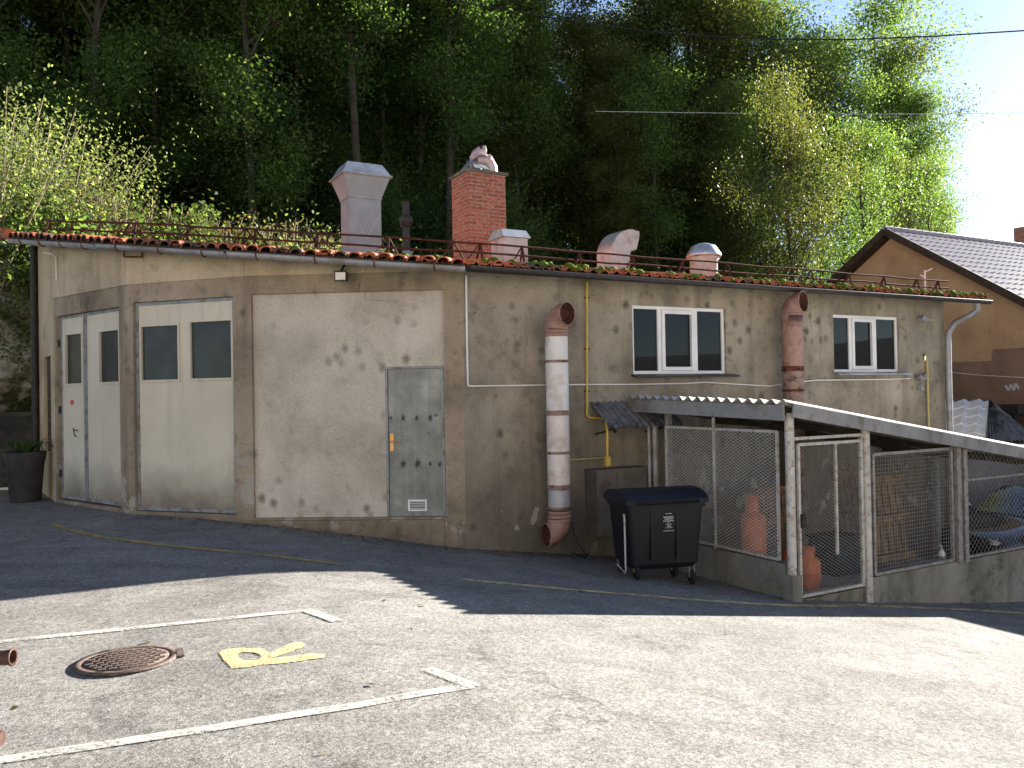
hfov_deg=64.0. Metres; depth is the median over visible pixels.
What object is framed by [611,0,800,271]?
deciduous tree
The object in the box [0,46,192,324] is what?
tall shrub
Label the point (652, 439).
standpipe
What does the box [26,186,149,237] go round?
weed clump
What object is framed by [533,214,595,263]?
understory tree
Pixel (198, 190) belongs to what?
deciduous tree
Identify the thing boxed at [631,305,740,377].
window
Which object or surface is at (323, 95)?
deciduous tree
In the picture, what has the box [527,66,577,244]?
deciduous tree
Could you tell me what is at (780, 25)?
deciduous tree
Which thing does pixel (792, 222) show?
deciduous tree
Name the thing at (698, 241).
deciduous tree
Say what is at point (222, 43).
deciduous tree
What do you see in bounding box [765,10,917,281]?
deciduous tree
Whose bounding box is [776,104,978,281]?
deciduous tree
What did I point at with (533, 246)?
understory tree
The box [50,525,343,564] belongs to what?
road marking
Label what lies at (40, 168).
tall shrub
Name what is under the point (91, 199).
weed clump
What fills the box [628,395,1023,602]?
gas cage shelter
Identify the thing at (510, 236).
roof vent
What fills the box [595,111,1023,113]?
overhead cable
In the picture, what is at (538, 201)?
deciduous tree
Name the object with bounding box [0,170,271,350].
shrub
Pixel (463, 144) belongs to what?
deciduous tree
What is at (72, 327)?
garage door
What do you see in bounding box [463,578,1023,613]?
road marking
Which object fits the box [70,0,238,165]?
deciduous tree
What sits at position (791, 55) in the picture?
deciduous tree
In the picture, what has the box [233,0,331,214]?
deciduous tree
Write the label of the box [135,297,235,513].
garage door
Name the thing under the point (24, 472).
planter
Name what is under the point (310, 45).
deciduous tree
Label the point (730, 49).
deciduous tree
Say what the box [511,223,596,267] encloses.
understory tree
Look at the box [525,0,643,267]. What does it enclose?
deciduous tree
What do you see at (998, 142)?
sky
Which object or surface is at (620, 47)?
deciduous tree
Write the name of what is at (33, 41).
understory tree
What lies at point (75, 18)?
deciduous tree
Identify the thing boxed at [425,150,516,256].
understory tree
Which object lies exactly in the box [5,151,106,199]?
weed clump
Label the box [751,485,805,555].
pallet
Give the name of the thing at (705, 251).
roof vent
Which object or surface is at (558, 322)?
exhaust duct
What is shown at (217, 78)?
deciduous tree
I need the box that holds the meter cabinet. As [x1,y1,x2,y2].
[584,465,647,536]
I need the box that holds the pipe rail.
[0,648,17,745]
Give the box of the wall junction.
[914,373,929,389]
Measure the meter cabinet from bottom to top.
0.924 m
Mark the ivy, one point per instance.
(18, 334)
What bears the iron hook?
attached to the workshop building
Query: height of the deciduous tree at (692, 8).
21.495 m
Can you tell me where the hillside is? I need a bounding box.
[3,148,341,412]
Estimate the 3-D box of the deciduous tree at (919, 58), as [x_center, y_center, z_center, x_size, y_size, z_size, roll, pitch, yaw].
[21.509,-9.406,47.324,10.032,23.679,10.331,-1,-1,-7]
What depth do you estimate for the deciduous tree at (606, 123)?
35.30 m
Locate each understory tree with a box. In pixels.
[0,0,83,178]
[0,21,104,168]
[6,17,80,90]
[27,13,206,175]
[101,96,209,216]
[130,23,345,245]
[155,32,305,198]
[172,44,264,173]
[193,105,332,235]
[256,62,405,220]
[284,97,409,237]
[306,149,448,254]
[372,125,459,244]
[396,168,446,256]
[410,161,560,260]
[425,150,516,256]
[510,212,566,261]
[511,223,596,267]
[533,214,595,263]
[544,217,598,267]
[574,231,647,270]
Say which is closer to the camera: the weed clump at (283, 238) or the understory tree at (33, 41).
the weed clump at (283, 238)
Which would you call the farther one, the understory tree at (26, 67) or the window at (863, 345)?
the understory tree at (26, 67)
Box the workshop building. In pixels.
[0,146,992,558]
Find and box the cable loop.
[571,521,590,557]
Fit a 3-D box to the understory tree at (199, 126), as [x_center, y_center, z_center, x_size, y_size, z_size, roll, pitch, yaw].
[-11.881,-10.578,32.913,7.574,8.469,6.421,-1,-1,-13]
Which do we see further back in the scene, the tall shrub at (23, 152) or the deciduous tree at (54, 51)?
the deciduous tree at (54, 51)
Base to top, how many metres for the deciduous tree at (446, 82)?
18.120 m
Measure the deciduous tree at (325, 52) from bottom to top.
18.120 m
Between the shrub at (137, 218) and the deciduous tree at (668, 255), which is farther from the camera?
the deciduous tree at (668, 255)
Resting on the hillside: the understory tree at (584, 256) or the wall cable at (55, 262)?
the understory tree at (584, 256)
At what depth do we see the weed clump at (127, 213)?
18.53 m
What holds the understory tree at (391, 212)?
on the hillside
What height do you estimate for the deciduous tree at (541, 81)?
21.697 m
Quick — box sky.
[9,0,1023,281]
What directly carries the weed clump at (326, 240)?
on the hillside
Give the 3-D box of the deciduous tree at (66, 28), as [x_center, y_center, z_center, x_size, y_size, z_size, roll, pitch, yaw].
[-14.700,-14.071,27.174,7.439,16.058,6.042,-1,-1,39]
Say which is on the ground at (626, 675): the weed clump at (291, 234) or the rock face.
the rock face
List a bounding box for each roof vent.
[329,161,391,252]
[488,228,530,261]
[597,229,638,269]
[686,243,721,275]
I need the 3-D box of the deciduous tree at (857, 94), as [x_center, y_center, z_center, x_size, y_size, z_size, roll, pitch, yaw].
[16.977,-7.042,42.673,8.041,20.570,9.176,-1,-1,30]
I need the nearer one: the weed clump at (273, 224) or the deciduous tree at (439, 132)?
the weed clump at (273, 224)
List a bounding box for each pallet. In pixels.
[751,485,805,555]
[830,468,881,544]
[875,474,914,563]
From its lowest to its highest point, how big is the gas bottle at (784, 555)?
0.520 m
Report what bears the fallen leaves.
on the ground at (626, 675)
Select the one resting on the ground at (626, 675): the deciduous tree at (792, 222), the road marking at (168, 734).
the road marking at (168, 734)
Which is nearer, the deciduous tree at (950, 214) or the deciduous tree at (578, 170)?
the deciduous tree at (950, 214)
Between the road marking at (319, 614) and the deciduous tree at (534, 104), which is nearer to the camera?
the road marking at (319, 614)
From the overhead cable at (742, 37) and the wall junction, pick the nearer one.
the wall junction
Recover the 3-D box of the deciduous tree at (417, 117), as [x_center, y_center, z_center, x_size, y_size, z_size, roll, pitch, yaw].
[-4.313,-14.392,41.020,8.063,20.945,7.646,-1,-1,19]
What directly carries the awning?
attached to the workshop building
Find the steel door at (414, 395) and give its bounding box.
[385,366,445,516]
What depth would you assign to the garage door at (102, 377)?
12.20 m
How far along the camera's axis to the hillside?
29.07 m
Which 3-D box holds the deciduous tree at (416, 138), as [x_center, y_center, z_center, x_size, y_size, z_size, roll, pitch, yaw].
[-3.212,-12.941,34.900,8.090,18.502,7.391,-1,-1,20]
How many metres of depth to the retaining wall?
15.49 m
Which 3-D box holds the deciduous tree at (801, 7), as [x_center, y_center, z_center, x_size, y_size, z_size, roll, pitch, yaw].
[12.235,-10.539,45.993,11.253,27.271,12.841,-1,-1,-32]
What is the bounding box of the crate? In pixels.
[805,530,860,576]
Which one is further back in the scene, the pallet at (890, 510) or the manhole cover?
the pallet at (890, 510)
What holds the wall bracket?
attached to the workshop building
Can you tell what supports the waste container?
on the ground at (626, 675)
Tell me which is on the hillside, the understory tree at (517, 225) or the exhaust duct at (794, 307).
the understory tree at (517, 225)
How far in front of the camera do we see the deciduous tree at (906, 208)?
38.16 m
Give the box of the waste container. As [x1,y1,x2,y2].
[603,485,708,584]
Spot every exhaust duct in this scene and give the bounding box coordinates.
[541,301,574,547]
[780,291,807,512]
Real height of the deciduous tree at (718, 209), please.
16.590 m
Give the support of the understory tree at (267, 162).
on the hillside
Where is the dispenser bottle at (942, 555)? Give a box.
[938,545,944,560]
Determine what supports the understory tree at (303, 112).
on the hillside
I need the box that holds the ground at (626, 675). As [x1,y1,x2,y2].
[0,487,1023,767]
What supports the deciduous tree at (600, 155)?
on the hillside
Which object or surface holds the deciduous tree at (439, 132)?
on the hillside
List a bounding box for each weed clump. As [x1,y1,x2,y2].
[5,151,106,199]
[10,171,111,227]
[12,161,114,225]
[20,172,129,236]
[24,184,140,235]
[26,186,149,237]
[36,174,150,234]
[65,196,186,239]
[103,189,200,239]
[160,210,270,243]
[172,218,291,246]
[211,217,324,248]
[256,215,308,247]
[262,219,340,249]
[294,223,340,250]
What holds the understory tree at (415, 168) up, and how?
on the hillside
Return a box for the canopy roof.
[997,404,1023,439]
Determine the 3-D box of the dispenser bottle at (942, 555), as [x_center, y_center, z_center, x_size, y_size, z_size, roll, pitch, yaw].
[5.736,2.262,10.936,0.091,0.244,0.085,-1,-1,0]
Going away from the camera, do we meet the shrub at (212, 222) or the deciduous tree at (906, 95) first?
the shrub at (212, 222)
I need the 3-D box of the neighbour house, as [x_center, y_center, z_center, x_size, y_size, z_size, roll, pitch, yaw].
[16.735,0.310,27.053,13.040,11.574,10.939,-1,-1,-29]
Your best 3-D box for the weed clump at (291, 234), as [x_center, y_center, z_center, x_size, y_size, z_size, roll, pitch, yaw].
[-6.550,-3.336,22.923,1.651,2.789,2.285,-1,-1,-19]
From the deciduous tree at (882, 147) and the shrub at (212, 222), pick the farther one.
the deciduous tree at (882, 147)
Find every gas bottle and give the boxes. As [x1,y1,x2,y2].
[741,496,766,554]
[782,540,797,560]
[797,546,820,589]
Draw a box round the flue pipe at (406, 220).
[400,201,412,254]
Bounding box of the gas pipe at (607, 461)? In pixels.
[570,282,610,466]
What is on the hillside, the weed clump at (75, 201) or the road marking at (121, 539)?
the weed clump at (75, 201)
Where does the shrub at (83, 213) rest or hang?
on the hillside
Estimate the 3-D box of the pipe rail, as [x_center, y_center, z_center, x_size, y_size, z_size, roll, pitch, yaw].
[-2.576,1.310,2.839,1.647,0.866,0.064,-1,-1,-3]
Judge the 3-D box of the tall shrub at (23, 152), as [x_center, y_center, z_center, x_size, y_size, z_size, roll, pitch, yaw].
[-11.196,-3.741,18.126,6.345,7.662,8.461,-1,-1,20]
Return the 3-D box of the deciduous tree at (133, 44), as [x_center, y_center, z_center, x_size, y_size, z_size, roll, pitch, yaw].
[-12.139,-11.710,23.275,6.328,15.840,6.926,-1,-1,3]
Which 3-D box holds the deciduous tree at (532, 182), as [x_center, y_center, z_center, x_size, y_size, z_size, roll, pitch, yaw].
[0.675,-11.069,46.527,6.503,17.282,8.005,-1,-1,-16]
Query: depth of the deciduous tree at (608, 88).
37.14 m
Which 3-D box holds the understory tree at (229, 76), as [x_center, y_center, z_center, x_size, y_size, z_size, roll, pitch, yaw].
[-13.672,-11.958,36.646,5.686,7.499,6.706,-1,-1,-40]
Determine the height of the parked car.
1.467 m
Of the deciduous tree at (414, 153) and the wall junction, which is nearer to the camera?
the wall junction
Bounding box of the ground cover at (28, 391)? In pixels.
[0,148,334,411]
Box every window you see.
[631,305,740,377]
[833,315,911,374]
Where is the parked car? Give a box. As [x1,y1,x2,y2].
[941,483,1023,557]
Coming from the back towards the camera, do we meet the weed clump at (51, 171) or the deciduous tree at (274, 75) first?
the deciduous tree at (274, 75)
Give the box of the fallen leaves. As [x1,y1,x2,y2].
[9,514,1012,762]
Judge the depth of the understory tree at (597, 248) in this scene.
38.12 m
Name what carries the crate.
on the gas cage shelter
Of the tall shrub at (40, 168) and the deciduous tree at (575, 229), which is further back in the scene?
the deciduous tree at (575, 229)
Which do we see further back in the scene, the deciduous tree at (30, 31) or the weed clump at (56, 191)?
the deciduous tree at (30, 31)
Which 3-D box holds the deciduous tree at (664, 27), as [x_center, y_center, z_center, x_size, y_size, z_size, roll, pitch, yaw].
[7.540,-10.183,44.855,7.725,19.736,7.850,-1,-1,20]
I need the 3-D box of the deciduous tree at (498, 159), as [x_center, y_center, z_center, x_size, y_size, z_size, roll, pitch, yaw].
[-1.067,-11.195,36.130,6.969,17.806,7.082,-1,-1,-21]
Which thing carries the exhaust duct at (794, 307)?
attached to the workshop building
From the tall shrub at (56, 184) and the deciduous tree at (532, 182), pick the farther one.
the deciduous tree at (532, 182)
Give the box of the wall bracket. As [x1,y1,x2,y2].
[917,315,933,322]
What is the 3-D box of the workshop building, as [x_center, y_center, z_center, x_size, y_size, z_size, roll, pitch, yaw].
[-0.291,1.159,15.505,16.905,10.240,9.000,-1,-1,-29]
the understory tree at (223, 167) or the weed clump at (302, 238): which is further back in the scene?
the understory tree at (223, 167)
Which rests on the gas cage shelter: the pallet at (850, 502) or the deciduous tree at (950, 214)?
the pallet at (850, 502)
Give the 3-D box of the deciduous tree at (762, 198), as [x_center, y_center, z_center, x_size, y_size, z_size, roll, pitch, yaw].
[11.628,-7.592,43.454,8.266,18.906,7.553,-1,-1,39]
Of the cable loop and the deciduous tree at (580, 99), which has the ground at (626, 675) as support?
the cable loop
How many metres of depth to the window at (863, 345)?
14.70 m
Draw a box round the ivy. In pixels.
[0,221,40,379]
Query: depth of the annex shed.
17.87 m
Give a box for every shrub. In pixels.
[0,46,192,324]
[0,51,156,338]
[0,57,162,342]
[0,88,201,336]
[0,100,152,232]
[0,161,217,334]
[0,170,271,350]
[96,178,198,239]
[145,188,285,244]
[228,199,416,253]
[382,238,451,255]
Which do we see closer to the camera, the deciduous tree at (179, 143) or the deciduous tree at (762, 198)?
the deciduous tree at (179, 143)
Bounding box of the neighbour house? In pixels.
[825,226,1023,441]
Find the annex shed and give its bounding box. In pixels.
[946,399,1023,521]
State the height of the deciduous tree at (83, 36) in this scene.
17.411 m
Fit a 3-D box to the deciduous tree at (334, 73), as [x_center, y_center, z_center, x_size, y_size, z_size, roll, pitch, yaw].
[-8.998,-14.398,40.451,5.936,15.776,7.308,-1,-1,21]
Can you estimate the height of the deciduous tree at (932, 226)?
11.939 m
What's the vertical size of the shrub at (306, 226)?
5.200 m
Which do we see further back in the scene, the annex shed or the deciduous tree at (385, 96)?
the deciduous tree at (385, 96)
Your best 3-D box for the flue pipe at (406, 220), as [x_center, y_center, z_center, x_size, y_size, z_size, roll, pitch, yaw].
[-1.628,-2.282,12.624,0.316,1.062,0.319,-1,-1,0]
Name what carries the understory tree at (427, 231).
on the hillside
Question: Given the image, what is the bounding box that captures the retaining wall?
[0,412,31,486]
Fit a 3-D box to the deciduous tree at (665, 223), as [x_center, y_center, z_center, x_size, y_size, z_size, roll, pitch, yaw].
[6.536,-6.670,35.695,5.537,17.054,5.940,-1,-1,-9]
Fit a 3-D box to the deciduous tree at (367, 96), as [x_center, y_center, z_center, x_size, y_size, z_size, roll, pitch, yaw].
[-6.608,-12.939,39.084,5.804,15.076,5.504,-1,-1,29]
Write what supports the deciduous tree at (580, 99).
on the hillside
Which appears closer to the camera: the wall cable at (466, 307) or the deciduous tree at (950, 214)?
the wall cable at (466, 307)
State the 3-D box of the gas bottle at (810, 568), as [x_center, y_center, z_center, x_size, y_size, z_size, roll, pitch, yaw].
[3.634,2.247,10.027,0.284,0.500,0.284,-1,-1,0]
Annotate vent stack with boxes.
[920,268,931,288]
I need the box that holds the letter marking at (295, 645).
[220,641,324,667]
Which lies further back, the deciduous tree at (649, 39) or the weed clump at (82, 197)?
the deciduous tree at (649, 39)
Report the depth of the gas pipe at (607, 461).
11.64 m
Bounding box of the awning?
[590,400,683,434]
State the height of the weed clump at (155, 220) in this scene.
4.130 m
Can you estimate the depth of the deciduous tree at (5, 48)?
23.44 m
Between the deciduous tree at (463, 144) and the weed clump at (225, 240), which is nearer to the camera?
the weed clump at (225, 240)
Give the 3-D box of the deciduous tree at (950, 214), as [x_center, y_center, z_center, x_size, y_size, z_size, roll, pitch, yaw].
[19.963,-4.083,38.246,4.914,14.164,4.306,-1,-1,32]
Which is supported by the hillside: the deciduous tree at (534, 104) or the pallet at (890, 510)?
the deciduous tree at (534, 104)
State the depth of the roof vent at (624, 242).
13.09 m
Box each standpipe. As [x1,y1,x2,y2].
[647,425,658,486]
[923,353,929,458]
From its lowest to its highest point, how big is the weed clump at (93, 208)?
4.130 m
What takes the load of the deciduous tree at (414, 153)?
on the hillside
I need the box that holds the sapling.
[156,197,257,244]
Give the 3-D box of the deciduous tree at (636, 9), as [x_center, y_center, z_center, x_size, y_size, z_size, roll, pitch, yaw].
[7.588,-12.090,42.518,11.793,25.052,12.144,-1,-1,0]
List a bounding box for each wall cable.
[43,252,56,280]
[465,275,910,386]
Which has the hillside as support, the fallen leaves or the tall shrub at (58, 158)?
the tall shrub at (58, 158)
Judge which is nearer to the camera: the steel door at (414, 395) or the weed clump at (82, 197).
the steel door at (414, 395)
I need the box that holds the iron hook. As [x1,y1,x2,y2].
[123,251,142,257]
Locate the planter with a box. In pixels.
[3,450,46,502]
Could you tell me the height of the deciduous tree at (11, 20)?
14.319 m
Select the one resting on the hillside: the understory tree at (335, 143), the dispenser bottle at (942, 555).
the understory tree at (335, 143)
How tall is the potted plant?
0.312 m
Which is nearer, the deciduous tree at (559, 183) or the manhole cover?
the manhole cover
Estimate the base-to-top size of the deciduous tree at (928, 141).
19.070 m
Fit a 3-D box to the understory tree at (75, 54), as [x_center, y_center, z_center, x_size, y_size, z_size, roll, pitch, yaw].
[-14.995,-10.768,30.430,7.230,8.085,6.130,-1,-1,-4]
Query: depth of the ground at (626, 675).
5.55 m
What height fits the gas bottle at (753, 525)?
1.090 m
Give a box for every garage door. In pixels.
[60,313,86,500]
[85,308,120,505]
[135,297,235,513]
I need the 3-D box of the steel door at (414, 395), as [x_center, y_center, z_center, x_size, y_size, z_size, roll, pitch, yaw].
[-1.271,0.763,10.860,0.802,1.996,0.116,-1,-1,4]
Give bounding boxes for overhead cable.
[448,0,1023,39]
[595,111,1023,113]
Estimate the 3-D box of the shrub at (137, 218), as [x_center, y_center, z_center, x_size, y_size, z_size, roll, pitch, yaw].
[-8.239,-1.827,19.113,5.022,5.590,4.054,-1,-1,23]
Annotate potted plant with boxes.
[0,437,54,453]
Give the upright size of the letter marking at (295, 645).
0.015 m
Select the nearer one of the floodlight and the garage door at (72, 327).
the floodlight
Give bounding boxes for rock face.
[0,239,30,412]
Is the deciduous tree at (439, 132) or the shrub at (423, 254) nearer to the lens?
the shrub at (423, 254)
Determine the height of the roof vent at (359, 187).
1.593 m
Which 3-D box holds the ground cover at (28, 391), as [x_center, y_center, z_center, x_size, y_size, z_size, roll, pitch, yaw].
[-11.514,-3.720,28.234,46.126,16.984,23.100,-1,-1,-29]
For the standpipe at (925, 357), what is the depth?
15.37 m
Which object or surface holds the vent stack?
on the workshop building
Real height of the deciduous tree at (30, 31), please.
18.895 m
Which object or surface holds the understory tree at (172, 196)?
on the hillside
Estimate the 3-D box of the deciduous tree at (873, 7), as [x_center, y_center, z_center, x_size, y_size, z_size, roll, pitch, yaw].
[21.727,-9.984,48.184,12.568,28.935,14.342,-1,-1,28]
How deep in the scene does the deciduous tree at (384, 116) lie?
33.49 m
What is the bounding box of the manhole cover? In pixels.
[73,645,183,675]
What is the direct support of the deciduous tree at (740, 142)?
on the hillside
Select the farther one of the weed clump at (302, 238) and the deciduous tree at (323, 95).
the deciduous tree at (323, 95)
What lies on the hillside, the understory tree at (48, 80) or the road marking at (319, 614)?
the understory tree at (48, 80)
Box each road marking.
[0,667,479,762]
[1,609,342,642]
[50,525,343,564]
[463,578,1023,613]
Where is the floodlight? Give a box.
[334,265,347,280]
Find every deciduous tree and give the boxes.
[0,0,40,82]
[0,0,115,172]
[0,0,195,206]
[4,13,75,62]
[7,0,125,188]
[23,0,85,171]
[29,0,145,203]
[50,0,189,177]
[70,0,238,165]
[70,0,256,225]
[141,0,365,233]
[146,0,257,210]
[163,0,262,193]
[213,4,314,125]
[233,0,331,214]
[250,0,424,161]
[259,45,342,114]
[274,1,395,228]
[275,12,342,124]
[304,33,376,131]
[314,0,439,199]
[323,26,428,163]
[346,0,535,238]
[360,0,541,257]
[361,3,503,246]
[362,45,460,171]
[367,36,409,154]
[380,11,506,170]
[416,0,568,168]
[426,0,547,179]
[444,0,612,263]
[479,0,604,255]
[491,68,574,225]
[494,1,582,224]
[505,81,596,261]
[524,11,623,254]
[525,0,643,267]
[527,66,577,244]
[552,33,703,271]
[556,48,596,265]
[556,56,680,254]
[561,0,793,271]
[561,56,650,264]
[571,0,837,279]
[572,2,678,204]
[572,98,666,237]
[573,8,714,270]
[589,13,683,250]
[592,42,714,271]
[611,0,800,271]
[619,0,803,246]
[631,56,731,273]
[640,92,775,278]
[662,61,808,278]
[668,74,786,276]
[673,11,879,281]
[674,0,848,278]
[689,0,899,282]
[695,46,887,282]
[709,78,798,252]
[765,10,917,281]
[766,48,914,282]
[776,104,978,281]
[786,0,999,274]
[825,19,1008,235]
[837,143,955,250]
[851,65,974,235]
[865,71,972,232]
[891,147,990,234]
[920,198,965,233]
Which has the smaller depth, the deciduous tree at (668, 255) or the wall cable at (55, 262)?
the wall cable at (55, 262)
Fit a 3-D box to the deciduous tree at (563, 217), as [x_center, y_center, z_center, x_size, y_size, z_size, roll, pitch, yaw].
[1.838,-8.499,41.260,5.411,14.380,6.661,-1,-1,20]
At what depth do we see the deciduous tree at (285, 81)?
38.27 m

